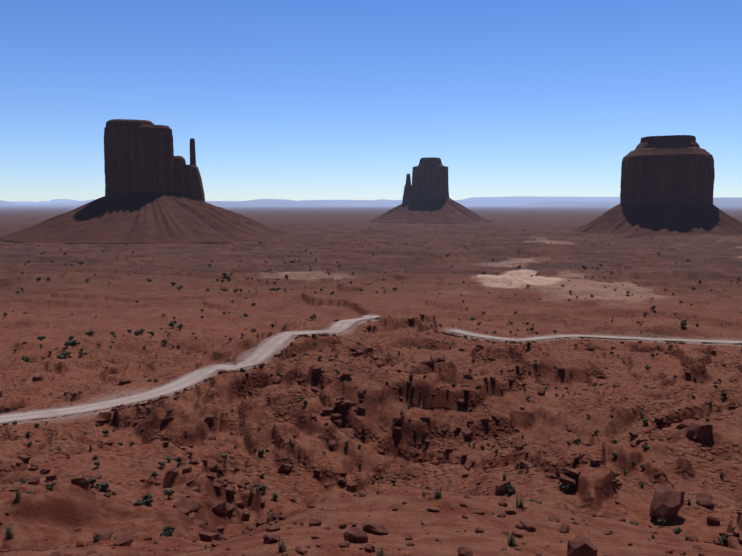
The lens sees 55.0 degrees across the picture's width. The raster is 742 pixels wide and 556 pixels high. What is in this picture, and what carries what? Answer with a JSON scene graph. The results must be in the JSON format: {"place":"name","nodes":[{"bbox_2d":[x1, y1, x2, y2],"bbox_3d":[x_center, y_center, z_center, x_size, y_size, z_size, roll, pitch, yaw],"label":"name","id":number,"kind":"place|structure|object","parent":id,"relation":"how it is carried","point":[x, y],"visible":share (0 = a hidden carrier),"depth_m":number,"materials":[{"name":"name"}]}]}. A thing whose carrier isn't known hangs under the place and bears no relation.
{"place":"outdoors","nodes":[
{"label":"outdoors","id":0,"kind":"place"},
{"bbox_2d":[0,196,741,555],"bbox_3d":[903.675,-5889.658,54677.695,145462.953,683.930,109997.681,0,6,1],"label":"terrain","id":1,"kind":"structure","parent":0,"point":[72,302],"depth_m":191.42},
{"bbox_2d":[0,119,287,244],"bbox_3d":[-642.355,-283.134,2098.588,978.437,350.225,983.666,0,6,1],"label":"mitten","id":2,"kind":"object","parent":1,"relation":"on","point":[154,191],"visible":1,"depth_m":1970.58,"materials":[{"name":"stone"}]},
{"bbox_2d":[0,485,715,555],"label":"stones","id":3,"kind":"object","parent":1,"relation":"on","point":[354,533],"visible":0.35,"depth_m":22.68,"materials":[{"name":"brown stone"}]},
{"bbox_2d":[2,431,723,555],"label":"shrubs","id":4,"kind":"object","parent":1,"relation":"on","point":[437,495],"visible":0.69,"depth_m":26.21,"materials":[{"name":"green plant"}]},
{"bbox_2d":[0,319,728,542],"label":"bushes","id":5,"kind":"object","parent":1,"relation":"on","point":[146,500],"visible":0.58,"depth_m":122.97,"materials":[{"name":"green plant"}]},
{"bbox_2d":[0,314,741,545],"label":"boulders","id":6,"kind":"object","parent":1,"relation":"on","point":[697,429],"visible":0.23,"depth_m":134.04,"materials":[{"name":"brown stone"}]},
{"bbox_2d":[4,224,738,361],"bbox_3d":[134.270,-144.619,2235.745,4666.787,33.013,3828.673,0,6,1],"label":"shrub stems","id":7,"kind":"object","parent":1,"relation":"on","point":[173,326],"visible":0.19,"depth_m":647.01,"materials":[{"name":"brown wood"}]},
{"bbox_2d":[2,221,741,362],"bbox_3d":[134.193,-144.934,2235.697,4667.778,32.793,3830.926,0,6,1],"label":"valley shrubs","id":8,"kind":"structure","parent":1,"relation":"on","point":[70,342],"depth_m":608.68,"materials":[{"name":"green plant"}]},
{"bbox_2d":[29,327,724,543],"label":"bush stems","id":9,"kind":"object","parent":1,"relation":"on","point":[347,443],"visible":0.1,"depth_m":137.93,"materials":[{"name":"brown plant"}]},
{"bbox_2d":[113,483,719,555],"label":"rocks","id":10,"kind":"object","parent":1,"relation":"on","point":[666,504],"visible":0.79,"depth_m":85.01,"materials":[{"name":"brown stone"}]},
{"bbox_2d":[370,157,491,223],"bbox_3d":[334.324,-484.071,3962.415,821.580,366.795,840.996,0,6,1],"label":"mitten","id":11,"kind":"object","parent":1,"relation":"on","point":[426,199],"visible":0.98,"depth_m":3872.47,"materials":[{"name":"stone"}]},
{"bbox_2d":[574,135,741,237],"bbox_3d":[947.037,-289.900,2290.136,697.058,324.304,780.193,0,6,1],"label":"butte","id":12,"kind":"object","parent":1,"relation":"on","point":[667,185],"visible":0.98,"depth_m":2161.86,"materials":[{"name":"stone"}]},
{"bbox_2d":[0,316,741,423],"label":"dirt road","id":13,"kind":"structure","parent":0,"point":[268,348],"depth_m":252.80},
{"bbox_2d":[0,0,741,201],"label":"sky","id":14,"kind":"structure","parent":0,"point":[297,100],"materials":[{"name":"blue"}]}
]}

